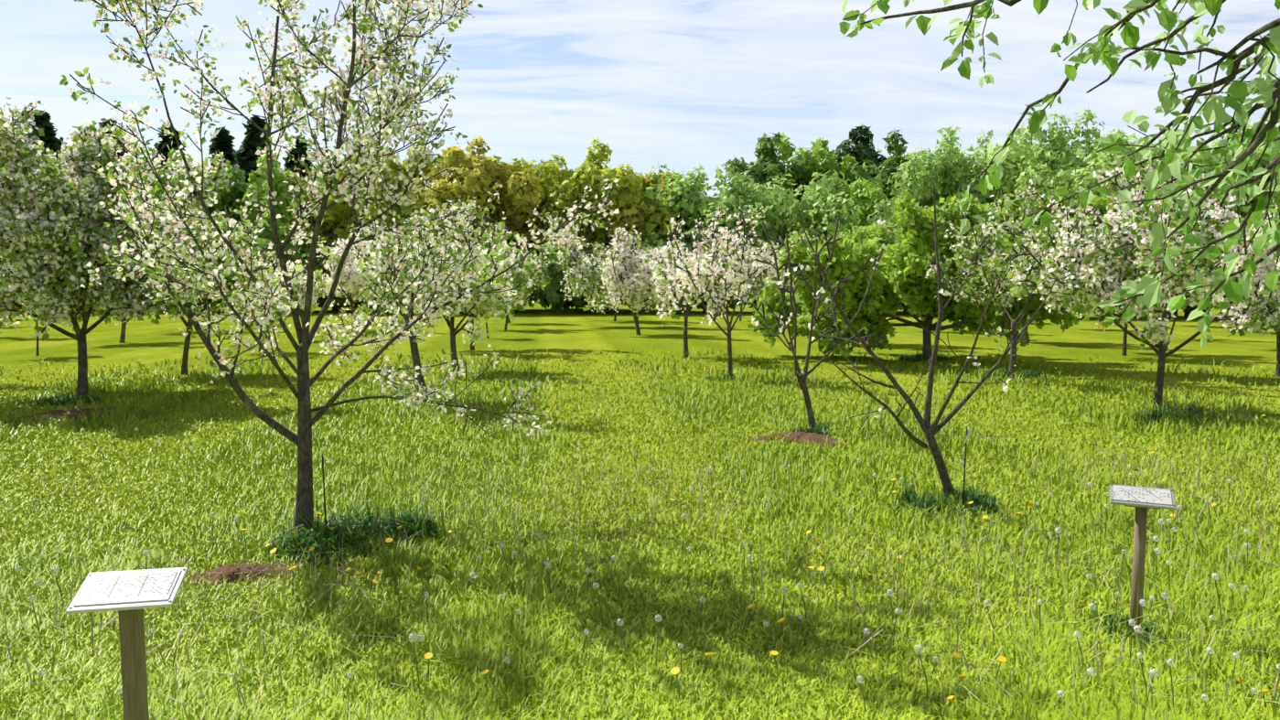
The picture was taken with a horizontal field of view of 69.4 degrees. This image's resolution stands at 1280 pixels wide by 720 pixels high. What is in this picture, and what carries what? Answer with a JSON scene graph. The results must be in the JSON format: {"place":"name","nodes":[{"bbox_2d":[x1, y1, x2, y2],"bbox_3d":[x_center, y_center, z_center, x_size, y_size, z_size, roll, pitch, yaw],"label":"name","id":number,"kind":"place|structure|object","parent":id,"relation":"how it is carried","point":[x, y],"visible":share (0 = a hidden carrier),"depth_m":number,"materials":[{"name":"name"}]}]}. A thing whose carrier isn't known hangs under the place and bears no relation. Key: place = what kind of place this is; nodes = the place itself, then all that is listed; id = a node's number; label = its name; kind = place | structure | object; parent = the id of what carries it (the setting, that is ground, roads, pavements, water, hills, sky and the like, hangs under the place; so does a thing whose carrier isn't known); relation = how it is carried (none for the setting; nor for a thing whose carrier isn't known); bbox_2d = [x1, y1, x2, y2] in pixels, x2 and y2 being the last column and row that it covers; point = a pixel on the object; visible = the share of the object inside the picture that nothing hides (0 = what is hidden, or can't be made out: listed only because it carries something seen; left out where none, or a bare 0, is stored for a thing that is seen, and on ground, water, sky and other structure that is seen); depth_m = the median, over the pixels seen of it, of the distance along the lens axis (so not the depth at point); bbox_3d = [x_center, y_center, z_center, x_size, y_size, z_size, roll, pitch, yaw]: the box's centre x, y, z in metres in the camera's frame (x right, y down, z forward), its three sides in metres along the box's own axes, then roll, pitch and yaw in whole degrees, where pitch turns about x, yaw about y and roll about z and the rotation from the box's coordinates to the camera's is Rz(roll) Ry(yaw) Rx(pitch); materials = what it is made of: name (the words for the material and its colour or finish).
{"place":"outdoors","nodes":[
{"label":"outdoors","id":0,"kind":"place"},
{"bbox_2d":[0,300,1279,719],"bbox_3d":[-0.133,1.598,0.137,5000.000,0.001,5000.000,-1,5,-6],"label":"ground","id":1,"kind":"structure","parent":0,"point":[580,331],"depth_m":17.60,"materials":[{"name":"green plant"}]},
{"bbox_2d":[17,294,39,355],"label":"apple tree","id":2,"kind":"object","parent":1,"relation":"on","point":[37,351],"depth_m":19.39,"materials":[{"name":"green plant"}]},
{"bbox_2d":[26,108,67,163],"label":"conifer","id":3,"kind":"object","parent":1,"relation":"on","point":[49,139],"visible":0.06,"depth_m":57.56,"materials":[{"name":"green plant"}]},
{"bbox_2d":[10,406,127,422],"bbox_3d":[-6.668,0.608,10.973,1.033,0.107,1.143,-1,5,-6],"label":"dirt patch","id":4,"kind":"object","parent":1,"relation":"on","point":[62,413],"visible":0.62,"depth_m":10.74,"materials":[{"name":"brown soil"}]},
{"bbox_2d":[60,158,163,214],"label":"tree","id":5,"kind":"object","parent":1,"relation":"on","point":[135,162],"depth_m":48.05,"materials":[{"name":"green plant"}]},
{"bbox_2d":[97,115,134,182],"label":"conifer","id":6,"kind":"object","parent":1,"relation":"on","point":[103,123],"depth_m":56.47,"materials":[{"name":"green plant"}]},
{"bbox_2d":[0,93,234,397],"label":"apple tree","id":7,"kind":"object","parent":1,"relation":"on","point":[56,233],"visible":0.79,"depth_m":11.68,"materials":[{"name":"white plant"}]},
{"bbox_2d":[65,567,188,719],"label":"sign","id":8,"kind":"object","parent":1,"relation":"on","point":[129,596],"visible":1,"depth_m":2.95,"materials":[{"name":"white wood"}]},
{"bbox_2d":[101,301,171,342],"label":"apple tree","id":9,"kind":"object","parent":1,"relation":"on","point":[123,331],"depth_m":23.44,"materials":[{"name":"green plant"}]},
{"bbox_2d":[145,125,185,190],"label":"conifer","id":10,"kind":"object","parent":1,"relation":"on","point":[165,151],"visible":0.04,"depth_m":59.32,"materials":[{"name":"green plant"}]},
{"bbox_2d":[161,277,218,331],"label":"apple tree","id":11,"kind":"object","parent":1,"relation":"on","point":[175,316],"depth_m":28.37,"materials":[{"name":"white plant"}]},
{"bbox_2d":[141,148,242,257],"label":"tree","id":12,"kind":"object","parent":1,"relation":"on","point":[217,206],"visible":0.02,"depth_m":45.58,"materials":[{"name":"green plant"}]},
{"bbox_2d":[132,200,264,374],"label":"apple tree","id":13,"kind":"object","parent":1,"relation":"on","point":[218,262],"visible":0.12,"depth_m":15.59,"materials":[{"name":"white plant"}]},
{"bbox_2d":[207,126,238,170],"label":"conifer","id":14,"kind":"object","parent":1,"relation":"on","point":[221,141],"visible":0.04,"depth_m":60.26,"materials":[{"name":"green plant"}]},
{"bbox_2d":[193,165,267,235],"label":"tree","id":15,"kind":"object","parent":1,"relation":"on","point":[238,189],"visible":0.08,"depth_m":46.66,"materials":[{"name":"green plant"}]},
{"bbox_2d":[182,562,302,588],"bbox_3d":[-2.150,1.141,5.022,0.610,0.082,0.361,-3,6,-29],"label":"dirt patch","id":16,"kind":"object","parent":1,"relation":"on","point":[215,574],"visible":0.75,"depth_m":4.96,"materials":[{"name":"brown soil"}]},
{"bbox_2d":[231,114,282,299],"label":"conifer","id":17,"kind":"object","parent":1,"relation":"on","point":[245,157],"visible":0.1,"depth_m":56.98,"materials":[{"name":"green plant"}]},
{"bbox_2d":[225,221,301,309],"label":"shrub","id":18,"kind":"object","parent":1,"relation":"on","point":[265,237],"visible":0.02,"depth_m":42.41,"materials":[{"name":"green plant"}]},
{"bbox_2d":[227,259,308,351],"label":"apple tree","id":19,"kind":"object","parent":1,"relation":"on","point":[296,269],"visible":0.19,"depth_m":20.38,"materials":[{"name":"white plant"}]},
{"bbox_2d":[236,152,335,307],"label":"tree","id":20,"kind":"object","parent":1,"relation":"on","point":[281,188],"visible":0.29,"depth_m":44.74,"materials":[{"name":"green plant"}]},
{"bbox_2d":[282,134,316,187],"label":"conifer","id":21,"kind":"object","parent":1,"relation":"on","point":[290,165],"depth_m":61.20,"materials":[{"name":"green plant"}]},
{"bbox_2d":[274,259,330,325],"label":"apple tree","id":22,"kind":"object","parent":1,"relation":"on","point":[301,285],"visible":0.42,"depth_m":24.32,"materials":[{"name":"white plant"}]},
{"bbox_2d":[285,243,329,311],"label":"shrub","id":23,"kind":"object","parent":1,"relation":"on","point":[319,304],"visible":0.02,"depth_m":44.42,"materials":[{"name":"green plant"}]},
{"bbox_2d":[321,454,326,525],"bbox_3d":[-1.909,0.893,5.603,0.010,0.650,0.010,-2,5,-6],"label":"stake","id":24,"kind":"object","parent":1,"relation":"on","point":[324,489],"visible":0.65,"depth_m":5.59,"materials":[{"name":"brown"}]},
{"bbox_2d":[291,166,360,311],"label":"tree","id":25,"kind":"object","parent":1,"relation":"on","point":[331,232],"visible":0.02,"depth_m":45.21,"materials":[{"name":"green plant"}]},
{"bbox_2d":[59,0,619,536],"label":"apple tree","id":26,"kind":"object","parent":1,"relation":"on","point":[162,269],"visible":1,"depth_m":5.51,"materials":[{"name":"white plant"}]},
{"bbox_2d":[284,145,421,311],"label":"tree","id":27,"kind":"object","parent":1,"relation":"on","point":[332,216],"visible":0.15,"depth_m":44.27,"materials":[{"name":"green plant"}]},
{"bbox_2d":[314,232,397,328],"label":"apple tree","id":28,"kind":"object","parent":1,"relation":"on","point":[351,283],"visible":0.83,"depth_m":28.21,"materials":[{"name":"white plant"}]},
{"bbox_2d":[313,222,407,313],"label":"shrub","id":29,"kind":"object","parent":1,"relation":"on","point":[342,299],"visible":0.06,"depth_m":43.15,"materials":[{"name":"green plant"}]},
{"bbox_2d":[354,254,383,316],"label":"apple tree","id":30,"kind":"object","parent":1,"relation":"on","point":[369,296],"visible":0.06,"depth_m":32.98,"materials":[{"name":"white plant"}]},
{"bbox_2d":[355,198,481,398],"bbox_3d":[-2.796,-0.672,11.768,1.633,2.614,2.168,-1,5,-6],"label":"apple tree","id":31,"kind":"object","parent":1,"relation":"on","point":[381,263],"visible":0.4,"depth_m":11.38,"materials":[{"name":"white plant"}]},
{"bbox_2d":[333,143,509,306],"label":"tree","id":32,"kind":"object","parent":1,"relation":"on","point":[408,209],"visible":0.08,"depth_m":43.66,"materials":[{"name":"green plant"}]},
{"bbox_2d":[407,235,517,371],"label":"apple tree","id":33,"kind":"object","parent":1,"relation":"on","point":[481,306],"visible":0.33,"depth_m":15.87,"materials":[{"name":"white plant"}]},
{"bbox_2d":[388,134,544,306],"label":"tree","id":34,"kind":"object","parent":1,"relation":"on","point":[467,181],"visible":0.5,"depth_m":43.46,"materials":[{"name":"yellow plant"}]},
{"bbox_2d":[404,210,561,350],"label":"apple tree","id":35,"kind":"object","parent":1,"relation":"on","point":[515,280],"visible":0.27,"depth_m":21.11,"materials":[{"name":"white plant"}]},
{"bbox_2d":[484,279,493,338],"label":"apple tree","id":36,"kind":"object","parent":1,"relation":"on","point":[487,328],"visible":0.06,"depth_m":25.12,"materials":[{"name":"plant"}]},
{"bbox_2d":[462,225,536,302],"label":"shrub","id":37,"kind":"object","parent":1,"relation":"on","point":[529,296],"visible":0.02,"depth_m":42.97,"materials":[{"name":"green plant"}]},
{"bbox_2d":[463,236,551,330],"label":"apple tree","id":38,"kind":"object","parent":1,"relation":"on","point":[541,275],"visible":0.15,"depth_m":29.66,"materials":[{"name":"white plant"}]},
{"bbox_2d":[484,156,555,311],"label":"tree","id":39,"kind":"object","parent":1,"relation":"on","point":[517,166],"visible":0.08,"depth_m":45.71,"materials":[{"name":"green plant"}]},
{"bbox_2d":[507,247,533,322],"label":"apple tree","id":40,"kind":"object","parent":1,"relation":"on","point":[509,320],"depth_m":33.80,"materials":[{"name":"plant"}]},
{"bbox_2d":[535,179,604,309],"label":"tree","id":41,"kind":"object","parent":1,"relation":"on","point":[538,302],"depth_m":48.91,"materials":[{"name":"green plant"}]},
{"bbox_2d":[535,252,623,313],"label":"shrub","id":42,"kind":"object","parent":1,"relation":"on","point":[553,294],"visible":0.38,"depth_m":41.29,"materials":[{"name":"green plant"}]},
{"bbox_2d":[520,136,677,311],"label":"tree","id":43,"kind":"object","parent":1,"relation":"on","point":[554,183],"visible":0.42,"depth_m":43.85,"materials":[{"name":"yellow plant"}]},
{"bbox_2d":[570,241,628,312],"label":"shrub","id":44,"kind":"object","parent":1,"relation":"on","point":[588,250],"visible":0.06,"depth_m":43.46,"materials":[{"name":"green plant"}]},
{"bbox_2d":[573,245,658,321],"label":"apple tree","id":45,"kind":"object","parent":1,"relation":"on","point":[598,307],"visible":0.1,"depth_m":35.32,"materials":[{"name":"white plant"}]},
{"bbox_2d":[549,225,696,326],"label":"apple tree","id":46,"kind":"object","parent":1,"relation":"on","point":[586,275],"visible":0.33,"depth_m":30.80,"materials":[{"name":"white plant"}]},
{"bbox_2d":[19,350,1229,652],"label":"tall grass tufts","id":47,"kind":"object","parent":1,"relation":"on","point":[317,533],"visible":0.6,"depth_m":5.67,"materials":[{"name":"green plant"}]},
{"bbox_2d":[559,164,717,311],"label":"tree","id":48,"kind":"object","parent":1,"relation":"on","point":[635,220],"visible":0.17,"depth_m":43.96,"materials":[{"name":"green plant"}]},
{"bbox_2d":[0,431,1279,719],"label":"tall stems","id":49,"kind":"object","parent":1,"relation":"on","point":[677,498],"visible":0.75,"depth_m":4.83,"materials":[{"name":"green plant"}]},
{"bbox_2d":[596,224,686,334],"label":"apple tree","id":50,"kind":"object","parent":1,"relation":"on","point":[625,271],"visible":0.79,"depth_m":26.28,"materials":[{"name":"white plant"}]},
{"bbox_2d":[14,417,1279,712],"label":"dandelions","id":51,"kind":"object","parent":1,"relation":"on","point":[895,624],"visible":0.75,"depth_m":4.21,"materials":[{"name":"plant"}]},
{"bbox_2d":[640,229,693,313],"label":"shrub","id":52,"kind":"object","parent":1,"relation":"on","point":[654,243],"visible":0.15,"depth_m":41.79,"materials":[{"name":"green plant"}]},
{"bbox_2d":[605,162,755,311],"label":"tree","id":53,"kind":"object","parent":1,"relation":"on","point":[697,196],"visible":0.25,"depth_m":43.44,"materials":[{"name":"green plant"}]},
{"bbox_2d":[648,215,733,357],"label":"apple tree","id":54,"kind":"object","parent":1,"relation":"on","point":[677,281],"visible":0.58,"depth_m":18.60,"materials":[{"name":"white plant"}]},
{"bbox_2d":[136,359,1279,715],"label":"dandelion flowers","id":55,"kind":"object","parent":1,"relation":"on","point":[709,654],"visible":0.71,"depth_m":4.85,"materials":[{"name":"yellow plant"}]},
{"bbox_2d":[683,232,739,312],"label":"shrub","id":56,"kind":"object","parent":1,"relation":"on","point":[701,305],"visible":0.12,"depth_m":43.02,"materials":[{"name":"green plant"}]},
{"bbox_2d":[654,162,780,311],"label":"tree","id":57,"kind":"object","parent":1,"relation":"on","point":[742,193],"visible":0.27,"depth_m":43.48,"materials":[{"name":"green plant"}]},
{"bbox_2d":[667,204,785,379],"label":"apple tree","id":58,"kind":"object","parent":1,"relation":"on","point":[704,274],"visible":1,"depth_m":14.76,"materials":[{"name":"white plant"}]},
{"bbox_2d":[714,250,758,321],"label":"apple tree","id":59,"kind":"object","parent":1,"relation":"on","point":[727,284],"visible":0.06,"depth_m":35.84,"materials":[{"name":"white plant"}]},
{"bbox_2d":[720,235,795,309],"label":"shrub","id":60,"kind":"object","parent":1,"relation":"on","point":[731,306],"visible":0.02,"depth_m":43.46,"materials":[{"name":"green plant"}]},
{"bbox_2d":[730,241,790,305],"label":"apple tree","id":61,"kind":"object","parent":1,"relation":"on","point":[757,289],"visible":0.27,"depth_m":31.48,"materials":[{"name":"white plant"}]},
{"bbox_2d":[705,172,834,290],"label":"tree","id":62,"kind":"object","parent":1,"relation":"on","point":[767,200],"visible":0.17,"depth_m":43.65,"materials":[{"name":"green plant"}]},
{"bbox_2d":[707,131,839,235],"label":"tree","id":63,"kind":"object","parent":1,"relation":"on","point":[767,166],"visible":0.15,"depth_m":57.74,"materials":[{"name":"green plant"}]},
{"bbox_2d":[749,430,848,447],"bbox_3d":[1.635,0.762,9.224,1.002,0.105,0.568,3,6,35],"label":"dirt patch","id":64,"kind":"object","parent":1,"relation":"on","point":[801,436],"visible":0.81,"depth_m":9.13,"materials":[{"name":"brown soil"}]},
{"bbox_2d":[745,215,883,429],"bbox_3d":[1.891,-0.388,9.790,1.495,2.383,1.376,-3,6,-28],"label":"apple tree","id":65,"kind":"object","parent":1,"relation":"on","point":[799,374],"visible":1,"depth_m":9.68,"materials":[{"name":"brown plant"}]},
{"bbox_2d":[731,170,899,268],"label":"tree","id":66,"kind":"object","parent":1,"relation":"on","point":[821,208],"visible":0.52,"depth_m":42.66,"materials":[{"name":"green plant"}]},
{"bbox_2d":[774,132,879,220],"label":"tree","id":67,"kind":"object","parent":1,"relation":"on","point":[817,156],"visible":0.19,"depth_m":59.33,"materials":[{"name":"green plant"}]},
{"bbox_2d":[787,217,894,248],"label":"apple tree","id":68,"kind":"object","parent":1,"relation":"on","point":[801,238],"visible":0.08,"depth_m":22.79,"materials":[{"name":"green plant"}]},
{"bbox_2d":[824,172,891,235],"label":"tree","id":69,"kind":"object","parent":1,"relation":"on","point":[867,193],"visible":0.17,"depth_m":44.13,"materials":[{"name":"green plant"}]},
{"bbox_2d":[828,123,887,186],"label":"tree","id":70,"kind":"object","parent":1,"relation":"on","point":[863,148],"visible":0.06,"depth_m":61.92,"materials":[{"name":"green plant"}]},
{"bbox_2d":[847,129,914,217],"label":"tree","id":71,"kind":"object","parent":1,"relation":"on","point":[889,165],"visible":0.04,"depth_m":55.60,"materials":[{"name":"green plant"}]},
{"bbox_2d":[866,172,957,312],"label":"tree","id":72,"kind":"object","parent":1,"relation":"on","point":[889,215],"visible":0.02,"depth_m":41.71,"materials":[{"name":"green plant"}]},
{"bbox_2d":[747,175,1125,359],"bbox_3d":[5.327,-1.611,17.920,5.919,3.385,5.883,-1,5,-6],"label":"tree","id":73,"kind":"object","parent":1,"relation":"on","point":[900,281],"visible":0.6,"depth_m":17.30,"materials":[{"name":"green plant"}]},
{"bbox_2d":[880,125,998,236],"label":"tree","id":74,"kind":"object","parent":1,"relation":"on","point":[923,166],"visible":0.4,"depth_m":40.85,"materials":[{"name":"green plant"}]},
{"bbox_2d":[802,176,1077,499],"bbox_3d":[2.012,-0.075,6.273,1.803,2.382,1.187,2,5,19],"label":"apple tree","id":75,"kind":"object","parent":1,"relation":"on","point":[931,431],"visible":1,"depth_m":6.43,"materials":[{"name":"brown plant"}]},
{"bbox_2d":[962,424,972,507],"bbox_3d":[2.214,0.796,6.268,0.069,0.729,0.022,0,6,-6],"label":"stake","id":76,"kind":"object","parent":1,"relation":"on","point":[967,436],"visible":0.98,"depth_m":6.25,"materials":[{"name":"brown wood"}]},
{"bbox_2d":[922,171,1097,376],"bbox_3d":[5.906,-1.304,14.987,2.787,3.296,2.548,-1,5,-6],"label":"apple tree","id":77,"kind":"object","parent":1,"relation":"on","point":[973,259],"visible":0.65,"depth_m":14.53,"materials":[{"name":"green plant"}]},
{"bbox_2d":[944,121,1077,243],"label":"tree","id":78,"kind":"object","parent":1,"relation":"on","point":[1021,177],"visible":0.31,"depth_m":39.17,"materials":[{"name":"green plant"}]},
{"bbox_2d":[972,107,1171,238],"bbox_3d":[18.492,-6.333,40.176,9.029,9.028,6.195,4,6,36],"label":"tree","id":79,"kind":"object","parent":1,"relation":"on","point":[1058,141],"visible":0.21,"depth_m":39.02,"materials":[{"name":"green plant"}]},
{"bbox_2d":[1020,127,1172,315],"bbox_3d":[19.617,-5.945,39.807,7.244,8.345,5.971,-2,5,-21],"label":"tree","id":80,"kind":"object","parent":1,"relation":"on","point":[1102,157],"visible":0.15,"depth_m":37.76,"materials":[{"name":"green plant"}]},
{"bbox_2d":[979,152,1279,408],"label":"apple tree","id":81,"kind":"object","parent":1,"relation":"on","point":[1090,290],"visible":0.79,"depth_m":10.82,"materials":[{"name":"white plant"}]},
{"bbox_2d":[1080,258,1183,355],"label":"apple tree","id":82,"kind":"object","parent":1,"relation":"on","point":[1124,338],"visible":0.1,"depth_m":18.76,"materials":[{"name":"green plant"}]},
{"bbox_2d":[1109,484,1175,634],"bbox_3d":[2.209,0.961,4.100,0.250,0.778,0.176,2,6,26],"label":"sign","id":83,"kind":"object","parent":1,"relation":"on","point":[1142,500],"visible":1,"depth_m":4.07,"materials":[{"name":"brown wood"}]},
{"bbox_2d":[1096,126,1250,316],"bbox_3d":[22.125,-5.726,38.515,7.215,8.146,6.392,-1,5,-6],"label":"tree","id":84,"kind":"object","parent":1,"relation":"on","point":[1199,162],"visible":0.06,"depth_m":37.27,"materials":[{"name":"green plant"}]},
{"bbox_2d":[1181,290,1211,318],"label":"tree","id":85,"kind":"object","parent":1,"relation":"on","point":[1188,309],"visible":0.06,"depth_m":37.76,"materials":[{"name":"green plant"}]},
{"bbox_2d":[1132,115,1279,238],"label":"tree","id":86,"kind":"object","parent":1,"relation":"on","point":[1263,162],"visible":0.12,"depth_m":38.24,"materials":[{"name":"green plant"}]},
{"bbox_2d":[1199,194,1279,376],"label":"apple tree","id":87,"kind":"object","parent":1,"relation":"on","point":[1262,273],"visible":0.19,"depth_m":15.37,"materials":[{"name":"white plant"}]},
{"bbox_2d":[1209,130,1279,232],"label":"tree","id":88,"kind":"object","parent":1,"relation":"on","point":[1255,198],"visible":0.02,"depth_m":38.20,"materials":[{"name":"green plant"}]},
{"bbox_2d":[1219,227,1277,331],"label":"apple tree","id":89,"kind":"object","parent":1,"relation":"on","point":[1247,301],"depth_m":21.10,"materials":[{"name":"white plant"}]},
{"bbox_2d":[0,0,1279,238],"label":"sky","id":90,"kind":"structure","parent":0,"point":[679,84],"materials":[{"name":"blue"}]},
{"bbox_2d":[838,0,1279,347],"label":"tree branch","id":91,"kind":"object","parent":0,"point":[1261,134],"visible":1,"depth_m":2.69,"materials":[{"name":"green plant"}]}
]}

